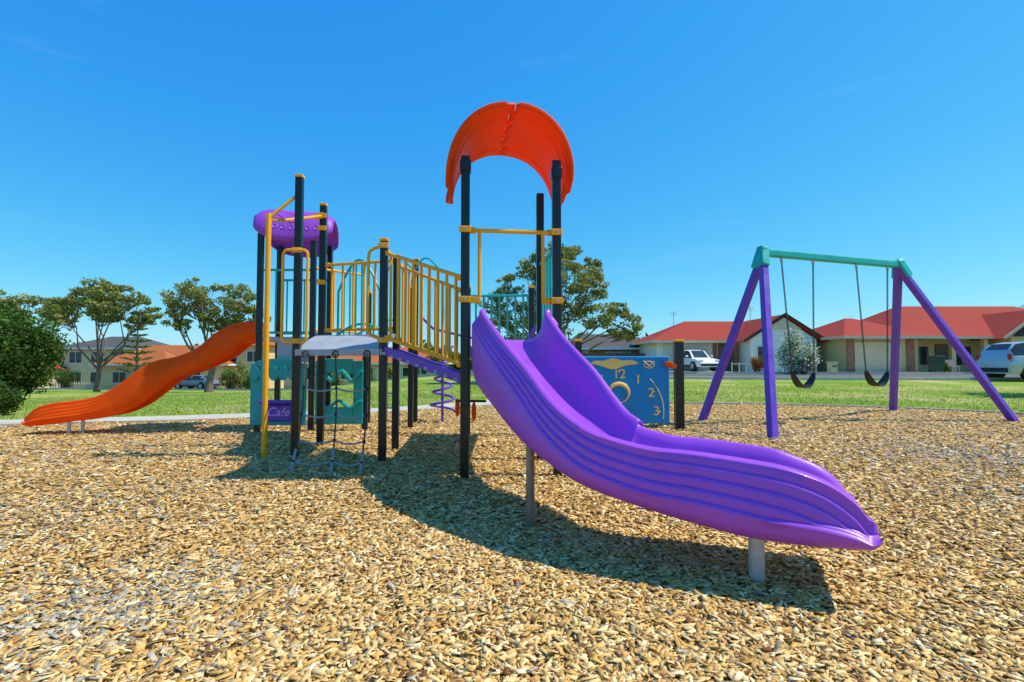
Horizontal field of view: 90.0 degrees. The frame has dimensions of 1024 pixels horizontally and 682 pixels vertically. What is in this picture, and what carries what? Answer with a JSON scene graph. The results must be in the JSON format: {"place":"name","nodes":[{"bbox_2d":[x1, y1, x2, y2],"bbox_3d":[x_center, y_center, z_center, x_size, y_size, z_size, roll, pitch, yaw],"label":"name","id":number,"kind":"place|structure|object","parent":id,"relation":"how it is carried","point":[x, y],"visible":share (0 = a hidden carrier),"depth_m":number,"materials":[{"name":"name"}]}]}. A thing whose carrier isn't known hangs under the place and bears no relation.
{"place":"outdoors","nodes":[
{"label":"outdoors","id":0,"kind":"place"},
{"bbox_2d":[0,400,490,423],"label":"concrete path","id":1,"kind":"structure","parent":0,"point":[196,416],"depth_m":9.29,"materials":[{"name":"concrete"}]},
{"bbox_2d":[455,398,475,420],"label":"spinner handles","id":2,"kind":"object","parent":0,"point":[457,407],"visible":1,"depth_m":4.97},
{"bbox_2d":[0,403,1023,681],"bbox_3d":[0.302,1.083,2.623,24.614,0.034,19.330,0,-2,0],"label":"wood chip ground","id":3,"kind":"structure","parent":0,"point":[500,450],"depth_m":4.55,"materials":[{"name":"wood"}]},
{"bbox_2d":[20,321,263,433],"bbox_3d":[-5.132,0.577,7.343,2.897,1.750,0.567,0,-2,-12],"label":"playground slide","id":4,"kind":"object","parent":3,"relation":"on","point":[146,385],"visible":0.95,"depth_m":7.12,"materials":[{"name":"orange plastic"}]},
{"bbox_2d":[261,195,323,457],"bbox_3d":[-2.333,-0.123,5.676,0.277,2.912,0.883,-1,-2,14],"label":"fire pole","id":5,"kind":"object","parent":3,"relation":"on","point":[270,218],"visible":0.92,"depth_m":5.29,"materials":[{"name":"metal"}]},
{"bbox_2d":[289,350,370,473],"bbox_3d":[-1.752,0.646,4.906,0.851,1.132,0.758,0,-2,0],"label":"climbing net","id":6,"kind":"object","parent":3,"relation":"on","point":[334,440],"visible":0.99,"depth_m":4.92,"materials":[{"name":"fabric"}]},
{"bbox_2d":[254,155,561,479],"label":"posts","id":7,"kind":"object","parent":3,"relation":"on","point":[324,303],"visible":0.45,"depth_m":5.41,"materials":[{"name":"metal"}]},
{"bbox_2d":[249,358,306,424],"bbox_3d":[-3.283,0.714,7.165,0.815,0.940,0.147,0,-2,0],"label":"cafe play panel","id":8,"kind":"object","parent":7,"relation":"attached to","point":[279,412],"visible":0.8,"depth_m":7.19,"materials":[{"name":"teal plastic"}]},
{"bbox_2d":[277,342,308,361],"bbox_3d":[-3.125,0.160,7.310,0.450,0.280,0.020,0,-2,0],"label":"support board","id":9,"kind":"object","parent":7,"relation":"attached to","point":[284,350],"visible":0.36,"depth_m":7.30,"materials":[{"name":"grey plastic"}]},
{"bbox_2d":[253,209,336,240],"bbox_3d":[-3.170,-1.671,7.517,1.080,0.535,0.576,1,-2,-14],"label":"slide tower roof half","id":10,"kind":"object","parent":7,"relation":"attached to","point":[259,226],"visible":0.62,"depth_m":7.26,"materials":[{"name":"plastic"}]},
{"bbox_2d":[271,210,317,229],"bbox_3d":[-3.128,-1.726,7.350,0.734,0.331,0.218,1,-2,-14],"label":"roof emboss","id":11,"kind":"object","parent":10,"relation":"on","point":[292,221],"visible":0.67,"depth_m":7.28,"materials":[{"name":"purple plastic"}]},
{"bbox_2d":[271,224,337,256],"bbox_3d":[-3.315,-1.648,8.072,1.080,0.535,0.576,1,-2,-15],"label":"slide tower roof half","id":12,"kind":"object","parent":7,"relation":"attached to","point":[332,238],"visible":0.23,"depth_m":8.30,"materials":[{"name":"plastic"}]},
{"bbox_2d":[280,246,378,342],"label":"handle loops","id":13,"kind":"object","parent":7,"relation":"attached to","point":[370,334],"visible":1,"depth_m":5.35,"materials":[{"name":"metal"}]},
{"bbox_2d":[295,348,381,355],"bbox_3d":[-1.991,0.050,6.225,1.048,0.280,2.572,1,-2,-17],"label":"platform frame","id":14,"kind":"object","parent":7,"relation":"attached to","point":[341,352],"visible":0.43,"depth_m":5.21,"materials":[{"name":"grey metal"}]},
{"bbox_2d":[262,337,308,342],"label":"slide deck","id":15,"kind":"structure","parent":14,"relation":"on","point":[275,339],"depth_m":7.31,"materials":[{"name":"grey metal"}]},
{"bbox_2d":[301,334,395,348],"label":"sloping platform","id":16,"kind":"structure","parent":14,"relation":"on","point":[360,341],"depth_m":5.48,"materials":[{"name":"grey plastic"}]},
{"bbox_2d":[315,359,363,423],"bbox_3d":[-2.458,0.714,7.272,0.692,0.930,0.070,0,-2,0],"label":"play panel","id":17,"kind":"object","parent":7,"relation":"attached to","point":[345,367],"visible":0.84,"depth_m":7.27,"materials":[{"name":"teal plastic"}]},
{"bbox_2d":[315,334,459,382],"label":"bridge stringers","id":18,"kind":"object","parent":7,"relation":"attached to","point":[423,362],"visible":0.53,"depth_m":4.77,"materials":[{"name":"purple metal"}]},
{"bbox_2d":[382,352,456,380],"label":"bridge treads","id":19,"kind":"object","parent":18,"relation":"attached to","point":[425,368],"visible":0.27,"depth_m":4.73,"materials":[{"name":"grey plastic"}]},
{"bbox_2d":[316,252,460,364],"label":"yellow barriers","id":20,"kind":"object","parent":7,"relation":"attached to","point":[405,335],"visible":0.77,"depth_m":5.07,"materials":[{"name":"metal"}]},
{"bbox_2d":[262,250,551,421],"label":"teal barriers","id":21,"kind":"object","parent":7,"relation":"attached to","point":[548,276],"visible":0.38,"depth_m":6.91,"materials":[{"name":"metal"}]},
{"bbox_2d":[294,174,534,356],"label":"post caps","id":22,"kind":"object","parent":7,"relation":"on","point":[326,204],"visible":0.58,"depth_m":5.84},
{"bbox_2d":[290,213,562,366],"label":"brackets","id":23,"kind":"object","parent":7,"relation":"attached to","point":[469,299],"visible":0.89,"depth_m":4.44,"materials":[{"name":"metal"}]},
{"bbox_2d":[448,102,514,195],"bbox_3d":[-0.323,-1.668,4.839,0.575,0.692,1.074,0,-2,-7],"label":"tower roof half","id":24,"kind":"object","parent":7,"relation":"attached to","point":[483,134],"visible":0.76,"depth_m":4.62,"materials":[{"name":"orange plastic"}]},
{"bbox_2d":[446,187,453,203],"bbox_3d":[-0.581,-1.349,4.793,0.071,0.089,0.471,0,-2,-7],"label":"tower roof rim","id":25,"kind":"object","parent":24,"relation":"attached to","point":[449,200],"visible":1,"depth_m":4.69,"materials":[{"name":"orange plastic"}]},
{"bbox_2d":[445,101,506,187],"bbox_3d":[-0.351,-1.705,4.388,0.608,0.662,0.199,-1,-3,25],"label":"tower roof rim","id":26,"kind":"object","parent":24,"relation":"on","point":[472,116],"visible":1,"depth_m":4.34,"materials":[{"name":"red plastic"}]},
{"bbox_2d":[471,228,550,302],"bbox_3d":[-0.005,-0.650,4.430,0.797,0.632,0.048,0,-2,-6],"label":"entry guard","id":27,"kind":"object","parent":7,"relation":"attached to","point":[509,231],"visible":0.9,"depth_m":4.44,"materials":[{"name":"metal"}]},
{"bbox_2d":[460,159,561,180],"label":"roof clips","id":28,"kind":"object","parent":7,"relation":"attached to","point":[555,171],"visible":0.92,"depth_m":4.46,"materials":[{"name":"metal"}]},
{"bbox_2d":[500,103,569,199],"bbox_3d":[0.213,-1.666,4.906,0.575,0.692,1.074,0,-2,-7],"label":"tower roof half","id":29,"kind":"object","parent":7,"relation":"attached to","point":[534,140],"visible":0.81,"depth_m":4.73,"materials":[{"name":"orange plastic"}]},
{"bbox_2d":[520,102,573,192],"bbox_3d":[0.352,-1.702,4.477,0.608,0.662,0.199,2,-3,-39],"label":"tower roof rim","id":30,"kind":"object","parent":29,"relation":"on","point":[552,121],"visible":1,"depth_m":4.44,"materials":[{"name":"red plastic"}]},
{"bbox_2d":[574,339,684,428],"bbox_3d":[1.748,0.655,7.621,1.649,1.356,0.213,0,-2,0],"label":"clock play panel","id":31,"kind":"object","parent":3,"relation":"on","point":[638,386],"visible":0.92,"depth_m":7.58,"materials":[{"name":"blue plastic"}]},
{"bbox_2d":[472,308,881,581],"bbox_3d":[0.569,0.501,3.183,1.071,1.660,2.934,2,-3,-35],"label":"playground slide","id":32,"kind":"object","parent":3,"relation":"on","point":[552,398],"visible":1,"depth_m":2.52,"materials":[{"name":"purple plastic"}]},
{"bbox_2d":[698,265,1018,438],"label":"legs","id":33,"kind":"object","parent":3,"relation":"on","point":[760,274],"visible":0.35,"depth_m":8.49,"materials":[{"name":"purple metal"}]},
{"bbox_2d":[751,245,912,277],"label":"top beam","id":34,"kind":"structure","parent":33,"relation":"on","point":[763,254],"depth_m":8.30,"materials":[{"name":"metal"}]},
{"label":"hangers","id":35,"kind":"object","parent":34,"relation":"attached to","visible":0},
{"bbox_2d":[781,261,814,372],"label":"chains","id":36,"kind":"object","parent":35,"relation":"hanging from","point":[790,354],"visible":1,"depth_m":8.08,"materials":[{"name":"metal"}]},
{"bbox_2d":[791,371,815,387],"bbox_3d":[4.616,0.611,8.115,0.453,0.264,0.170,1,-2,-19],"label":"belt seat","id":37,"kind":"object","parent":36,"relation":"attached to","point":[810,381],"visible":1,"depth_m":8.10,"materials":[{"name":"black rubber"}]},
{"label":"hangers","id":38,"kind":"object","parent":34,"relation":"attached to","visible":0},
{"bbox_2d":[855,268,887,372],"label":"chains","id":39,"kind":"object","parent":38,"relation":"hanging from","point":[862,324],"visible":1,"depth_m":8.61,"materials":[{"name":"metal"}]},
{"bbox_2d":[864,371,888,385],"bbox_3d":[6.179,0.634,8.668,0.509,0.264,0.170,1,-2,-19],"label":"belt seat","id":40,"kind":"object","parent":39,"relation":"attached to","point":[883,380],"visible":1,"depth_m":8.65,"materials":[{"name":"black rubber"}]},
{"bbox_2d":[0,371,1023,419],"bbox_3d":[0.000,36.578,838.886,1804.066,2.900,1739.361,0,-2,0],"label":"grass ground","id":41,"kind":"structure","parent":0,"point":[997,384],"depth_m":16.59,"materials":[{"name":"plant"}]},
{"bbox_2d":[0,375,30,414],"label":"bush","id":42,"kind":"object","parent":41,"relation":"on","point":[12,400],"visible":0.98,"depth_m":9.61,"materials":[{"name":"green plant"}]},
{"bbox_2d":[1,369,63,387],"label":"walls","id":43,"kind":"structure","parent":41,"relation":"on","point":[56,371],"depth_m":64.21,"materials":[{"name":"beige brick"}]},
{"bbox_2d":[0,302,71,393],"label":"bush","id":44,"kind":"object","parent":41,"relation":"on","point":[29,355],"visible":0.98,"depth_m":27.04,"materials":[{"name":"green plant"}]},
{"bbox_2d":[0,288,83,390],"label":"gum tree","id":45,"kind":"object","parent":41,"relation":"on","point":[20,301],"visible":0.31,"depth_m":37.37,"materials":[{"name":"green plant"}]},
{"bbox_2d":[55,368,80,387],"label":"garden shrub","id":46,"kind":"object","parent":41,"relation":"on","point":[65,381],"visible":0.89,"depth_m":59.62,"materials":[{"name":"green plant"}]},
{"bbox_2d":[50,382,93,387],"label":"picket fence","id":47,"kind":"object","parent":41,"relation":"on","point":[78,383],"visible":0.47,"depth_m":59.85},
{"bbox_2d":[34,277,165,391],"bbox_3d":[-28.321,-0.423,34.864,8.276,7.978,4.239,-1,-2,18],"label":"gum tree","id":48,"kind":"object","parent":41,"relation":"on","point":[109,310],"visible":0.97,"depth_m":34.66,"materials":[{"name":"green plant"}]},
{"bbox_2d":[62,349,138,387],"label":"walls","id":49,"kind":"structure","parent":41,"relation":"on","point":[84,368],"depth_m":65.93,"materials":[{"name":"paint"}]},
{"bbox_2d":[69,352,81,362],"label":"window glass","id":50,"kind":"object","parent":49,"relation":"in","point":[72,357],"visible":0.86,"depth_m":65.94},
{"bbox_2d":[62,337,167,347],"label":"roof","id":51,"kind":"structure","parent":49,"relation":"on","point":[113,342],"depth_m":67.79,"materials":[{"name":"grey tile"}]},
{"bbox_2d":[114,316,155,372],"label":"norfolk pine","id":52,"kind":"object","parent":41,"relation":"on","point":[137,347],"visible":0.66,"depth_m":49.86,"materials":[{"name":"green plant"}]},
{"bbox_2d":[100,345,283,387],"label":"walls","id":53,"kind":"structure","parent":41,"relation":"on","point":[106,378],"depth_m":58.42,"materials":[{"name":"beige brick"}]},
{"bbox_2d":[113,372,125,382],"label":"window glass","id":54,"kind":"object","parent":53,"relation":"in","point":[116,379],"visible":0.86,"depth_m":58.35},
{"bbox_2d":[94,336,274,364],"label":"roof","id":55,"kind":"structure","parent":53,"relation":"on","point":[165,351],"depth_m":59.71,"materials":[{"name":"ceramic"}]},
{"bbox_2d":[89,364,238,365],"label":"gutter","id":56,"kind":"object","parent":55,"relation":"attached to","point":[125,365],"visible":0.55,"depth_m":57.66,"materials":[{"name":"white paint"}]},
{"bbox_2d":[247,351,254,361],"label":"window glass","id":57,"kind":"object","parent":53,"relation":"in","point":[250,356],"visible":0.64,"depth_m":59.95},
{"bbox_2d":[153,276,271,392],"bbox_3d":[-18.734,-0.297,32.042,6.795,7.245,3.760,1,-3,-24],"label":"gum tree","id":58,"kind":"object","parent":41,"relation":"on","point":[199,303],"visible":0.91,"depth_m":31.79,"materials":[{"name":"green plant"}]},
{"bbox_2d":[218,367,236,388],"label":"garden shrub","id":59,"kind":"object","parent":41,"relation":"on","point":[226,375],"visible":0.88,"depth_m":50.60,"materials":[{"name":"green plant"}]},
{"bbox_2d":[232,359,249,388],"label":"garden shrub","id":60,"kind":"object","parent":41,"relation":"on","point":[237,376],"visible":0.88,"depth_m":50.79,"materials":[{"name":"green plant"}]},
{"bbox_2d":[241,375,250,388],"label":"garden shrub","id":61,"kind":"object","parent":41,"relation":"on","point":[247,382],"visible":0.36,"depth_m":49.46,"materials":[{"name":"green plant"}]},
{"bbox_2d":[331,373,344,385],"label":"garden shrub","id":62,"kind":"object","parent":41,"relation":"on","point":[338,381],"visible":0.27,"depth_m":45.54,"materials":[{"name":"green plant"}]},
{"bbox_2d":[58,331,647,370],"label":"distant trees","id":63,"kind":"object","parent":41,"relation":"on","point":[511,337],"depth_m":118.31,"materials":[{"name":"green plant"}]},
{"bbox_2d":[284,364,444,387],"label":"walls","id":64,"kind":"structure","parent":41,"relation":"on","point":[287,382],"depth_m":53.88,"materials":[{"name":"beige brick"}]},
{"bbox_2d":[301,347,449,362],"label":"roof","id":65,"kind":"structure","parent":64,"relation":"on","point":[374,359],"depth_m":54.86,"materials":[{"name":"ceramic"}]},
{"bbox_2d":[371,367,389,379],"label":"garage door","id":66,"kind":"structure","parent":64,"relation":"attached to","point":[376,371],"depth_m":53.80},
{"bbox_2d":[424,350,448,373],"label":"garden shrub","id":67,"kind":"object","parent":41,"relation":"on","point":[435,359],"visible":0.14,"depth_m":41.83,"materials":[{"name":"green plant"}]},
{"bbox_2d":[0,402,1023,425],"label":"garden edging","id":68,"kind":"object","parent":41,"relation":"on","point":[182,420],"visible":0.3,"depth_m":10.24,"materials":[{"name":"concrete"}]},
{"bbox_2d":[35,373,1023,390],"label":"kerb","id":69,"kind":"structure","parent":41,"relation":"on","point":[857,378],"depth_m":24.16,"materials":[{"name":"concrete"}]},
{"bbox_2d":[477,241,643,351],"bbox_3d":[2.030,-1.189,21.951,7.252,6.177,3.714,0,-2,0],"label":"gum tree","id":70,"kind":"object","parent":41,"relation":"on","point":[592,276],"visible":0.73,"depth_m":21.67,"materials":[{"name":"green plant"}]},
{"bbox_2d":[172,370,984,388],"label":"kerb","id":71,"kind":"structure","parent":41,"relation":"on","point":[775,373],"depth_m":30.12,"materials":[{"name":"concrete"}]},
{"bbox_2d":[582,353,644,355],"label":"timber fence","id":72,"kind":"object","parent":41,"relation":"on","point":[607,354],"visible":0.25,"depth_m":41.49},
{"bbox_2d":[588,350,638,352],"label":"walls","id":73,"kind":"structure","parent":41,"relation":"on","point":[604,351],"depth_m":43.50,"materials":[{"name":"beige brick"}]},
{"bbox_2d":[568,334,639,346],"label":"roof","id":74,"kind":"structure","parent":73,"relation":"on","point":[597,340],"depth_m":44.41,"materials":[{"name":"grey tile"}]},
{"bbox_2d":[582,347,640,349],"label":"gutter","id":75,"kind":"object","parent":74,"relation":"attached to","point":[614,348],"visible":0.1,"depth_m":42.93,"materials":[{"name":"white paint"}]},
{"bbox_2d":[639,343,712,370],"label":"walls","id":76,"kind":"structure","parent":41,"relation":"on","point":[652,349],"depth_m":38.53,"materials":[{"name":"paint"}]},
{"bbox_2d":[663,344,708,370],"bbox_3d":[13.000,1.319,38.233,3.400,2.200,0.070,0,-2,0],"label":"garage door","id":77,"kind":"structure","parent":76,"relation":"attached to","point":[668,350],"depth_m":38.23,"materials":[{"name":"metal"}]},
{"bbox_2d":[633,321,759,342],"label":"roof","id":78,"kind":"structure","parent":76,"relation":"on","point":[702,330],"depth_m":39.93,"materials":[{"name":"tile"}]},
{"bbox_2d":[630,340,816,344],"bbox_3d":[17.250,0.226,42.086,14.260,0.180,9.080,0,-2,0],"label":"gutter","id":79,"kind":"object","parent":78,"relation":"attached to","point":[685,341],"visible":0.33,"depth_m":37.55,"materials":[{"name":"metal"}]},
{"bbox_2d":[736,315,825,341],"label":"gable roof","id":80,"kind":"structure","parent":76,"relation":"on","point":[750,327],"depth_m":37.26,"materials":[{"name":"tile"}]},
{"bbox_2d":[744,313,827,340],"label":"barge boards","id":81,"kind":"object","parent":80,"relation":"attached to","point":[791,317],"visible":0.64,"depth_m":35.99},
{"bbox_2d":[772,318,800,328],"bbox_3d":[19.250,-1.263,36.282,2.500,0.800,0.100,0,-2,0],"label":"gable screen","id":82,"kind":"object","parent":80,"relation":"attached to","point":[781,324],"visible":0.82,"depth_m":36.23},
{"bbox_2d":[712,343,738,370],"bbox_3d":[19.325,1.319,38.226,8.650,2.500,0.095,0,-2,0],"label":"brick side","id":83,"kind":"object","parent":41,"relation":"on","point":[714,352],"visible":0.04,"depth_m":38.19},
{"bbox_2d":[718,345,730,370],"bbox_3d":[15.850,1.340,38.132,0.900,2.050,0.070,0,-2,0],"label":"front door","id":84,"kind":"structure","parent":83,"relation":"attached to","point":[720,351],"depth_m":38.11,"materials":[{"name":"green wood"}]},
{"bbox_2d":[715,343,736,371],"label":"verandah posts","id":85,"kind":"object","parent":41,"relation":"on","point":[735,356],"visible":0.33,"depth_m":37.70,"materials":[{"name":"red brick"}]},
{"bbox_2d":[749,354,763,371],"bbox_3d":[15.416,1.422,31.967,1.079,1.400,0.992,0,-2,0],"label":"rose bush","id":86,"kind":"object","parent":41,"relation":"on","point":[757,364],"visible":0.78,"depth_m":31.86,"materials":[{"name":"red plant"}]},
{"bbox_2d":[731,362,783,371],"bbox_3d":[16.800,1.936,34.975,3.600,1.000,0.050,0,-2,0],"label":"fence","id":87,"kind":"object","parent":41,"relation":"on","point":[739,363],"visible":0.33,"depth_m":34.97,"materials":[{"name":"white paint"}]},
{"bbox_2d":[738,318,816,371],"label":"front wing walls","id":88,"kind":"structure","parent":41,"relation":"on","point":[747,350],"depth_m":36.34,"materials":[{"name":"paint"}]},
{"bbox_2d":[774,328,821,373],"bbox_3d":[16.808,0.782,30.074,2.097,3.133,2.459,2,-3,-35],"label":"flowering bush","id":89,"kind":"object","parent":41,"relation":"on","point":[802,360],"visible":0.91,"depth_m":29.81,"materials":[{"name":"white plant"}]},
{"bbox_2d":[826,362,838,371],"bbox_3d":[20.000,1.752,31.955,0.500,0.920,0.500,0,-2,0],"label":"letterbox","id":90,"kind":"object","parent":41,"relation":"on","point":[832,366],"visible":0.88,"depth_m":31.76,"materials":[{"name":"beige brick"}]},
{"bbox_2d":[816,326,1023,371],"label":"walls","id":91,"kind":"structure","parent":41,"relation":"on","point":[833,350],"depth_m":36.01,"materials":[{"name":"beige brick"}]},
{"bbox_2d":[854,342,901,371],"bbox_3d":[24.450,1.154,34.227,3.100,2.200,0.090,0,-2,0],"label":"garage door","id":92,"kind":"structure","parent":91,"relation":"attached to","point":[875,353],"depth_m":34.19,"materials":[{"name":"metal"}]},
{"bbox_2d":[846,339,914,371],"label":"brick trim","id":93,"kind":"structure","parent":91,"relation":"attached to","point":[910,352],"depth_m":34.22,"materials":[{"name":"brick"}]},
{"bbox_2d":[812,306,1023,336],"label":"roof","id":94,"kind":"structure","parent":91,"relation":"on","point":[958,320],"depth_m":37.17,"materials":[{"name":"tile"}]},
{"bbox_2d":[821,336,944,339],"bbox_3d":[25.050,-0.203,34.798,6.660,0.180,2.480,0,-2,0],"label":"gutter","id":95,"kind":"object","parent":94,"relation":"attached to","point":[888,337],"visible":0.83,"depth_m":33.56,"materials":[{"name":"metal"}]},
{"bbox_2d":[935,344,948,371],"bbox_3d":[30.350,1.257,36.124,0.900,2.050,0.090,0,-2,0],"label":"front door","id":96,"kind":"structure","parent":91,"relation":"attached to","point":[941,349],"depth_m":36.10,"materials":[{"name":"brown wood"}]},
{"bbox_2d":[945,336,995,338],"bbox_3d":[36.100,-0.222,34.583,15.400,0.160,0.090,0,-2,0],"label":"gutter front","id":97,"kind":"object","parent":91,"relation":"on","point":[975,337],"depth_m":34.54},
{"bbox_2d":[970,310,1023,340],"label":"gable roof","id":98,"kind":"structure","parent":91,"relation":"attached to","point":[1001,325],"depth_m":35.32,"materials":[{"name":"tile"}]},
{"bbox_2d":[914,339,987,371],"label":"verandah posts","id":99,"kind":"object","parent":41,"relation":"on","point":[952,351],"visible":0.31,"depth_m":34.82,"materials":[{"name":"beige brick"}]},
{"bbox_2d":[0,0,1023,352],"label":"sky","id":100,"kind":"structure","parent":0,"point":[143,142],"materials":[{"name":"blue"}]},
{"bbox_2d":[671,371,714,373],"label":"driveway","id":101,"kind":"structure","parent":0,"point":[697,371],"depth_m":35.87,"materials":[{"name":"concrete"}]},
{"bbox_2d":[684,350,718,370],"bbox_3d":[13.200,1.410,37.173,2.110,1.530,4.354,0,-2,-10],"label":"parked car","id":102,"kind":"object","parent":101,"relation":"on","point":[694,360],"visible":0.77,"depth_m":35.86,"materials":[{"name":"white paint"}]},
{"bbox_2d":[471,372,1019,376],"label":"road","id":103,"kind":"structure","parent":0,"point":[848,375],"depth_m":27.93,"materials":[{"name":"asphalt"}]},
{"bbox_2d":[175,375,219,388],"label":"parked car","id":104,"kind":"object","parent":103,"relation":"on","point":[193,381],"visible":0.57,"depth_m":51.59,"materials":[{"name":"grey paint"}]},
{"bbox_2d":[976,342,1023,378],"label":"parked car","id":105,"kind":"object","parent":103,"relation":"on","point":[1002,359],"visible":0.87,"depth_m":23.22,"materials":[{"name":"silver paint"}]},
{"bbox_2d":[919,346,928,364],"bbox_3d":[28.700,1.034,36.170,1.400,1.300,0.025,0,-2,0],"label":"window glass","id":106,"kind":"object","parent":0,"point":[923,354],"visible":0.57,"depth_m":36.16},
{"bbox_2d":[926,356,944,371],"bbox_3d":[25.900,1.434,31.267,0.620,1.042,0.700,0,-2,0],"label":"wheelie bin","id":107,"kind":"object","parent":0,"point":[936,363],"visible":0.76,"depth_m":30.99,"materials":[{"name":"green plastic"}]},
{"bbox_2d":[945,360,959,371],"bbox_3d":[29.100,1.689,33.834,0.500,0.900,0.550,0,-2,0],"label":"garden chair","id":108,"kind":"object","parent":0,"point":[950,362],"visible":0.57,"depth_m":34.03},
{"bbox_2d":[956,346,970,364],"bbox_3d":[31.800,1.034,36.170,1.200,1.300,0.025,0,-2,0],"label":"window glass","id":109,"kind":"object","parent":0,"point":[959,359],"visible":0.21,"depth_m":36.15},
{"bbox_2d":[1003,323,1023,338],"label":"gable strips","id":110,"kind":"object","parent":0,"point":[1014,331],"visible":1,"depth_m":33.58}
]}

